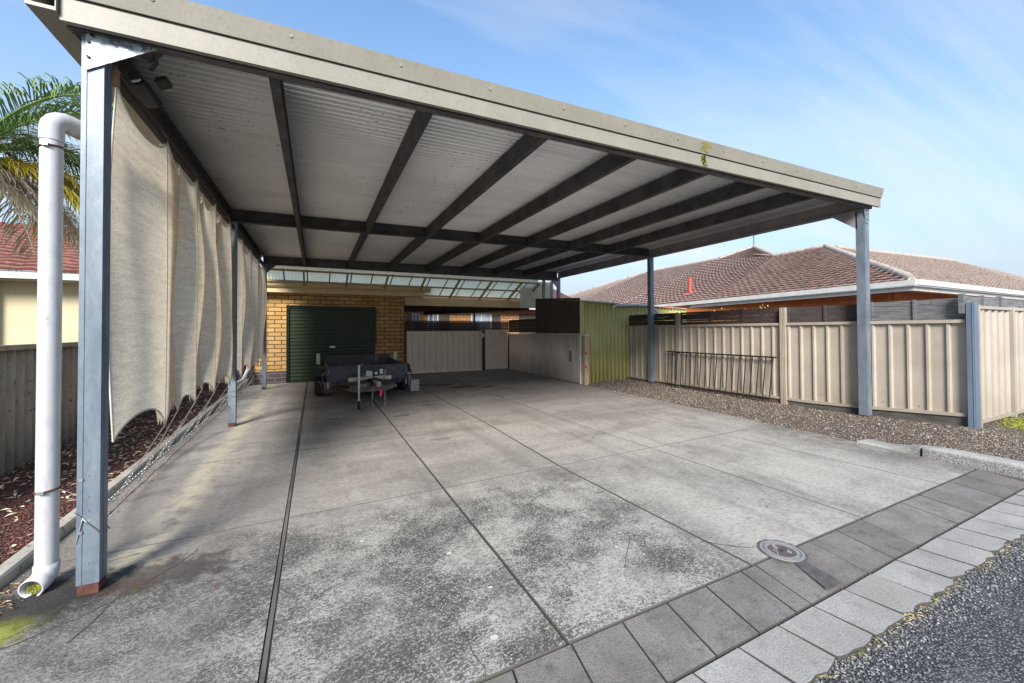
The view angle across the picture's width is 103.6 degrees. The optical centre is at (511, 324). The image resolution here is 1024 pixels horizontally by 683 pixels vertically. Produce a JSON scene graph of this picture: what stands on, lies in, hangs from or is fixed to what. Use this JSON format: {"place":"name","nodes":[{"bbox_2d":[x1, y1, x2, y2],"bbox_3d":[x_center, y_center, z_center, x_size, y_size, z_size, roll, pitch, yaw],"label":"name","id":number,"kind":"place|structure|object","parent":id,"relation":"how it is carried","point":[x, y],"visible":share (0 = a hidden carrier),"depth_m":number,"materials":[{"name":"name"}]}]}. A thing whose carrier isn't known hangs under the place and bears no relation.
{"place":"outdoors","nodes":[
{"label":"outdoors","id":0,"kind":"place"},
{"bbox_2d":[0,383,227,564],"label":"mulch","id":1,"kind":"object","parent":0,"point":[74,455],"visible":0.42,"depth_m":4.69,"materials":[{"name":"brown wood"}]},
{"bbox_2d":[237,368,539,387],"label":"ground","id":2,"kind":"structure","parent":0,"point":[238,376],"depth_m":13.71,"materials":[{"name":"grey concrete"}]},
{"bbox_2d":[1,214,73,272],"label":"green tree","id":3,"kind":"object","parent":2,"relation":"on","point":[25,224],"depth_m":14.78,"materials":[{"name":"green plant"}]},
{"bbox_2d":[0,342,110,476],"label":"corrugated fence","id":4,"kind":"object","parent":2,"relation":"on","point":[17,399],"visible":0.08,"depth_m":4.48,"materials":[{"name":"grey metal"}]},
{"bbox_2d":[0,72,113,258],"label":"palm tree","id":5,"kind":"object","parent":2,"relation":"on","point":[20,202],"visible":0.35,"depth_m":4.95,"materials":[{"name":"green plant"}]},
{"bbox_2d":[0,222,226,383],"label":"neighbour house","id":6,"kind":"structure","parent":2,"relation":"on","point":[18,307],"depth_m":9.76,"materials":[{"name":"beige paint"}]},
{"bbox_2d":[0,379,248,590],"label":"garden edging","id":7,"kind":"object","parent":2,"relation":"on","point":[16,565],"visible":0.52,"depth_m":3.65,"materials":[{"name":"grey concrete"}]},
{"bbox_2d":[237,281,430,384],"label":"garage","id":8,"kind":"structure","parent":2,"relation":"on","point":[307,322],"depth_m":11.93,"materials":[{"name":"yellow brick"}]},
{"bbox_2d":[288,308,374,381],"bbox_3d":[-5.352,0.538,12.090,2.460,2.210,0.025,0,-1,-26],"label":"roller door","id":9,"kind":"structure","parent":8,"relation":"in","point":[324,331],"depth_m":11.99,"materials":[{"name":"metal"}]},
{"bbox_2d":[267,265,539,307],"bbox_3d":[-2.694,-1.084,12.692,8.700,0.904,1.280,0,-1,-26],"label":"canopy","id":10,"kind":"object","parent":8,"relation":"attached to","point":[453,288],"visible":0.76,"depth_m":12.77,"materials":[{"name":"clear plastic"}]},
{"bbox_2d":[237,284,570,373],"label":"brick house","id":11,"kind":"structure","parent":2,"relation":"on","point":[489,316],"depth_m":18.24,"materials":[{"name":"brown brick"}]},
{"bbox_2d":[411,314,419,327],"bbox_3d":[-4.078,0.075,17.074,0.350,1.100,0.048,0,-1,-26],"label":"window","id":12,"kind":"structure","parent":11,"relation":"in","point":[414,317],"depth_m":17.05,"materials":[{"name":"grey glass"}]},
{"bbox_2d":[428,314,437,327],"bbox_3d":[-3.403,0.067,17.402,0.450,1.120,0.048,0,-1,-26],"label":"window","id":13,"kind":"structure","parent":11,"relation":"in","point":[434,317],"depth_m":17.39,"materials":[{"name":"white glass"}]},
{"bbox_2d":[439,314,448,327],"bbox_3d":[-2.953,0.603,17.616,0.450,2.150,0.035,0,-1,-26],"label":"door","id":14,"kind":"structure","parent":11,"relation":"in","point":[442,317],"depth_m":17.60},
{"bbox_2d":[471,314,491,329],"bbox_3d":[-1.403,0.062,18.376,1.000,1.140,0.048,0,-1,-26],"label":"window","id":15,"kind":"structure","parent":11,"relation":"in","point":[478,317],"depth_m":18.36,"materials":[{"name":"white glass"}]},
{"bbox_2d":[492,315,499,329],"bbox_3d":[-0.727,0.608,18.699,0.400,2.150,0.035,0,-1,-26],"label":"door","id":16,"kind":"structure","parent":11,"relation":"in","point":[494,317],"depth_m":18.69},
{"bbox_2d":[519,314,535,333],"bbox_3d":[0.911,0.037,19.506,1.250,1.100,0.035,0,-1,-26],"label":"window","id":17,"kind":"structure","parent":11,"relation":"in","point":[521,316],"depth_m":19.39,"materials":[{"name":"grey glass"}]},
{"bbox_2d":[404,303,528,320],"bbox_3d":[-2.040,0.478,15.546,4.820,2.530,3.371,0,-1,-26],"label":"veranda","id":18,"kind":"object","parent":2,"relation":"on","point":[429,310],"visible":0.54,"depth_m":15.46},
{"bbox_2d":[520,281,552,307],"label":"weatherboard wall","id":19,"kind":"structure","parent":2,"relation":"on","point":[528,296],"depth_m":14.24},
{"bbox_2d":[569,243,1023,321],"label":"neighbour house","id":20,"kind":"structure","parent":2,"relation":"on","point":[747,275],"depth_m":18.49,"materials":[{"name":"red tile"}]},
{"bbox_2d":[683,277,695,294],"bbox_3d":[9.706,-2.045,21.954,0.625,1.050,0.500,0,-1,-35],"label":"vent pipe","id":21,"kind":"object","parent":20,"relation":"on","point":[689,285],"visible":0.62,"depth_m":21.89,"materials":[{"name":"red metal"}]},
{"bbox_2d":[0,369,975,682],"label":"driveway","id":22,"kind":"structure","parent":0,"point":[474,489],"depth_m":3.02,"materials":[{"name":"concrete"}]},
{"bbox_2d":[0,581,156,648],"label":"crack","id":23,"kind":"object","parent":22,"relation":"on","point":[72,620],"visible":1,"depth_m":2.10,"materials":[{"name":"black concrete"}]},
{"bbox_2d":[66,549,197,643],"bbox_3d":[-2.191,1.540,2.360,0.086,0.010,0.830,0,-1,0],"label":"crack","id":24,"kind":"object","parent":22,"relation":"on","point":[114,600],"visible":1,"depth_m":2.20,"materials":[{"name":"grey concrete"}]},
{"bbox_2d":[108,392,242,515],"bbox_3d":[-4.859,1.592,6.409,0.040,0.047,7.500,0,-1,-26],"label":"crack","id":25,"kind":"object","parent":22,"relation":"on","point":[162,465],"visible":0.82,"depth_m":4.44,"materials":[{"name":"grey concrete"}]},
{"bbox_2d":[259,383,307,682],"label":"expansion joint","id":26,"kind":"object","parent":22,"relation":"on","point":[266,655],"visible":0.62,"depth_m":2.42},
{"bbox_2d":[312,344,411,409],"bbox_3d":[-3.290,1.038,9.038,2.124,1.123,3.662,0,-1,-26],"label":"box trailer","id":27,"kind":"object","parent":22,"relation":"on","point":[372,373],"visible":0.99,"depth_m":8.68,"materials":[{"name":"paint"}]},
{"bbox_2d":[409,379,418,390],"bbox_3d":[-2.339,1.433,9.640,0.200,0.270,0.200,0,-1,-26],"label":"concrete block","id":28,"kind":"object","parent":22,"relation":"on","point":[414,384],"depth_m":9.55,"materials":[{"name":"grey concrete"}]},
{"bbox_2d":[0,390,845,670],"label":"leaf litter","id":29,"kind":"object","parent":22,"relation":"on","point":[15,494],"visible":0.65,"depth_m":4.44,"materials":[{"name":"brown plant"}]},
{"bbox_2d":[387,584,485,668],"bbox_3d":[-0.392,1.514,2.095,0.855,0.002,0.092,-1,-1,44],"label":"crack","id":30,"kind":"object","parent":22,"relation":"on","point":[451,618],"visible":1,"depth_m":2.04,"materials":[{"name":"grey concrete"}]},
{"bbox_2d":[24,0,883,596],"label":"carport","id":31,"kind":"object","parent":22,"relation":"on","point":[290,146],"visible":0.98,"depth_m":4.39,"materials":[{"name":"metal"}]},
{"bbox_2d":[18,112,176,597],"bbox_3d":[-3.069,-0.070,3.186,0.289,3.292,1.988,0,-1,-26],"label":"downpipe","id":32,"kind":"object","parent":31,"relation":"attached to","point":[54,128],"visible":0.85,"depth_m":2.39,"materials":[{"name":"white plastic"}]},
{"bbox_2d":[117,51,172,107],"bbox_3d":[-2.325,-1.587,2.605,0.253,0.258,0.275,0,-1,-1],"label":"floodlight","id":33,"kind":"object","parent":31,"relation":"attached to","point":[146,93],"visible":0.95,"depth_m":2.63,"materials":[{"name":"black plastic"}]},
{"bbox_2d":[74,367,264,544],"bbox_3d":[-4.511,1.239,6.192,0.465,0.556,8.814,0,-1,-26],"label":"rope","id":34,"kind":"object","parent":31,"relation":"attached to","point":[133,478],"visible":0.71,"depth_m":4.22,"materials":[{"name":"fabric"}]},
{"bbox_2d":[109,87,232,501],"bbox_3d":[-3.589,-0.051,4.320,0.467,3.218,3.992,0,-1,-26],"label":"shade cloth","id":35,"kind":"object","parent":31,"relation":"hanging from","point":[170,340],"visible":0.93,"depth_m":3.30,"materials":[{"name":"fabric"}]},
{"bbox_2d":[215,238,266,412],"bbox_3d":[-5.457,0.003,8.176,0.482,3.192,4.062,0,-1,-26],"label":"shade cloth","id":36,"kind":"object","parent":31,"relation":"hanging from","point":[251,300],"visible":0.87,"depth_m":7.72,"materials":[{"name":"fabric"}]},
{"bbox_2d":[311,510,644,639],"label":"paint spots","id":37,"kind":"object","parent":22,"relation":"on","point":[493,637],"visible":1,"depth_m":2.32,"materials":[{"name":"white paint"}]},
{"bbox_2d":[481,331,484,370],"bbox_3d":[-1.007,0.962,13.832,0.140,1.500,0.140,0,-1,-26],"label":"gate post","id":38,"kind":"object","parent":22,"relation":"on","point":[483,348],"visible":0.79,"depth_m":13.81,"materials":[{"name":"black metal"}]},
{"bbox_2d":[407,331,481,373],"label":"gate","id":39,"kind":"structure","parent":38,"relation":"attached to","point":[440,351],"depth_m":13.20,"materials":[{"name":"beige metal"}]},
{"bbox_2d":[405,321,508,331],"bbox_3d":[-1.757,0.058,13.561,3.650,0.368,0.040,0,-1,-26],"label":"lattice screen","id":40,"kind":"object","parent":38,"relation":"attached to","point":[492,325],"visible":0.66,"depth_m":13.48,"materials":[{"name":"black wood"}]},
{"bbox_2d":[485,330,507,368],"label":"gate","id":41,"kind":"structure","parent":38,"relation":"attached to","point":[496,349],"depth_m":14.01,"materials":[{"name":"beige metal"}]},
{"bbox_2d":[703,541,752,547],"bbox_3d":[1.464,1.488,2.724,0.320,0.002,0.024,-1,-1,17],"label":"crack","id":42,"kind":"object","parent":22,"relation":"on","point":[728,545],"visible":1,"depth_m":2.72,"materials":[{"name":"grey concrete"}]},
{"bbox_2d":[0,0,1023,304],"label":"sky","id":43,"kind":"structure","parent":0,"point":[921,102],"materials":[{"name":"blue"}]},
{"bbox_2d":[544,376,1023,461],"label":"gravel ground","id":44,"kind":"structure","parent":0,"point":[936,433],"depth_m":5.79,"materials":[{"name":"grey gravel"}]},
{"bbox_2d":[508,333,581,383],"bbox_3d":[0.822,0.917,12.285,0.083,1.325,4.384,0,-1,-26],"label":"corrugated fence","id":45,"kind":"object","parent":44,"relation":"on","point":[528,353],"visible":0.98,"depth_m":11.86,"materials":[{"name":"grey metal"}]},
{"bbox_2d":[509,319,535,331],"bbox_3d":[0.358,0.034,13.339,0.040,0.428,2.150,0,-1,-26],"label":"lattice screen","id":46,"kind":"object","parent":45,"relation":"on","point":[515,326],"visible":0.84,"depth_m":13.33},
{"bbox_2d":[535,298,579,332],"bbox_3d":[1.225,-0.290,11.275,0.032,1.045,2.260,0,-1,-26],"label":"screen panel","id":47,"kind":"object","parent":45,"relation":"on","point":[557,315],"visible":1,"depth_m":11.21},
{"bbox_2d":[582,334,589,384],"bbox_3d":[1.883,0.904,10.240,0.145,1.320,0.110,0,-1,-26],"label":"timber post","id":48,"kind":"object","parent":44,"relation":"on","point":[585,359],"visible":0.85,"depth_m":10.21,"materials":[{"name":"brown wood"}]},
{"bbox_2d":[540,300,686,383],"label":"garden shed","id":49,"kind":"structure","parent":44,"relation":"on","point":[603,324],"depth_m":10.79,"materials":[{"name":"green metal"}]},
{"bbox_2d":[612,304,658,313],"bbox_3d":[3.370,-0.391,10.963,1.486,0.385,0.184,0,-1,-17],"label":"drainpipe","id":50,"kind":"object","parent":49,"relation":"attached to","point":[615,305],"visible":0.59,"depth_m":10.93,"materials":[{"name":"white plastic"}]},
{"bbox_2d":[666,351,776,401],"bbox_3d":[4.277,1.028,8.572,0.095,0.840,2.580,0,-1,-26],"label":"railing panel","id":51,"kind":"object","parent":44,"relation":"on","point":[720,391],"visible":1,"depth_m":8.40,"materials":[{"name":"black metal"}]},
{"bbox_2d":[626,302,980,428],"bbox_3d":[4.532,0.651,8.255,0.137,1.900,6.775,0,-1,-26],"label":"metal fence","id":52,"kind":"object","parent":44,"relation":"on","point":[925,371],"visible":0.78,"depth_m":6.68,"materials":[{"name":"beige metal"}]},
{"bbox_2d":[629,312,677,325],"bbox_3d":[3.550,-0.122,10.403,0.035,0.320,1.828,0,-1,-26],"label":"slat screen","id":53,"kind":"object","parent":52,"relation":"attached to","point":[658,318],"visible":0.54,"depth_m":10.23,"materials":[{"name":"black wood"}]},
{"bbox_2d":[681,307,782,324],"bbox_3d":[4.488,-0.155,8.474,0.035,0.320,2.298,0,-1,-26],"label":"slat screen","id":54,"kind":"object","parent":52,"relation":"attached to","point":[742,316],"visible":0.88,"depth_m":8.32,"materials":[{"name":"black wood"}]},
{"bbox_2d":[787,304,856,322],"bbox_3d":[5.293,-0.179,6.820,0.035,0.310,1.198,0,-1,-26],"label":"slat screen","id":55,"kind":"object","parent":52,"relation":"attached to","point":[843,313],"visible":0.66,"depth_m":6.82,"materials":[{"name":"grey wood"}]},
{"bbox_2d":[870,298,966,320],"bbox_3d":[5.790,-0.201,5.797,0.035,0.321,1.033,0,-1,-26],"label":"slat screen","id":56,"kind":"object","parent":52,"relation":"attached to","point":[943,309],"visible":0.77,"depth_m":5.78,"materials":[{"name":"grey wood"}]},
{"bbox_2d":[958,293,1023,313],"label":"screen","id":57,"kind":"object","parent":52,"relation":"attached to","point":[997,301],"visible":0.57,"depth_m":5.69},
{"bbox_2d":[857,439,928,456],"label":"kerb ramp","id":58,"kind":"structure","parent":44,"relation":"on","point":[917,450],"depth_m":4.66,"materials":[{"name":"concrete"}]},
{"bbox_2d":[923,446,1023,480],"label":"kerb","id":59,"kind":"structure","parent":44,"relation":"on","point":[1005,466],"depth_m":4.07,"materials":[{"name":"concrete"}]},
{"bbox_2d":[978,305,1023,427],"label":"metal fence","id":60,"kind":"object","parent":44,"relation":"on","point":[1001,350],"visible":0.87,"depth_m":5.68,"materials":[{"name":"beige metal"}]},
{"bbox_2d":[985,414,1023,432],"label":"plant","id":61,"kind":"object","parent":44,"relation":"on","point":[1020,423],"visible":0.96,"depth_m":5.48,"materials":[{"name":"green plant"}]},
{"bbox_2d":[814,538,1023,682],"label":"road","id":62,"kind":"structure","parent":0,"point":[998,652],"depth_m":1.90,"materials":[{"name":"stone"}]},
{"bbox_2d":[814,545,1012,682],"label":"moss","id":63,"kind":"object","parent":62,"relation":"on","point":[916,612],"visible":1,"depth_m":2.06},
{"bbox_2d":[814,541,1020,682],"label":"dry grass","id":64,"kind":"structure","parent":62,"relation":"on","point":[912,614],"depth_m":2.06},
{"bbox_2d":[815,536,1023,682],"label":"loose chippings","id":65,"kind":"object","parent":62,"relation":"on","point":[841,669],"visible":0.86,"depth_m":2.05,"materials":[{"name":"gravel"}]},
{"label":"paver bedding","id":66,"kind":"structure","parent":0,"visible":0},
{"bbox_2d":[483,469,1023,682],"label":"paver strip","id":67,"kind":"object","parent":66,"relation":"on","point":[676,640],"visible":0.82,"depth_m":2.18,"materials":[{"name":"grey concrete"}]},
{"bbox_2d":[757,539,840,589],"bbox_3d":[1.809,1.482,2.542,0.280,0.007,0.509,0,-1,-20],"label":"patch","id":68,"kind":"object","parent":67,"relation":"on","point":[825,580],"visible":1,"depth_m":2.42,"materials":[{"name":"grey concrete"}]},
{"bbox_2d":[759,540,804,561],"bbox_3d":[1.770,1.506,2.645,0.250,0.060,0.250,0,-1,-26],"label":"manhole cover","id":69,"kind":"object","parent":66,"relation":"on","point":[778,551],"visible":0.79,"depth_m":2.63,"materials":[{"name":"metal"}]},
{"bbox_2d":[676,490,1023,682],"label":"gutter slabs","id":70,"kind":"structure","parent":66,"relation":"on","point":[810,645],"depth_m":2.11,"materials":[{"name":"grey concrete"}]},
{"bbox_2d":[974,468,1023,480],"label":"mortar","id":71,"kind":"object","parent":66,"relation":"on","point":[1005,475],"visible":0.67,"depth_m":3.85,"materials":[{"name":"grey concrete"}]}
]}

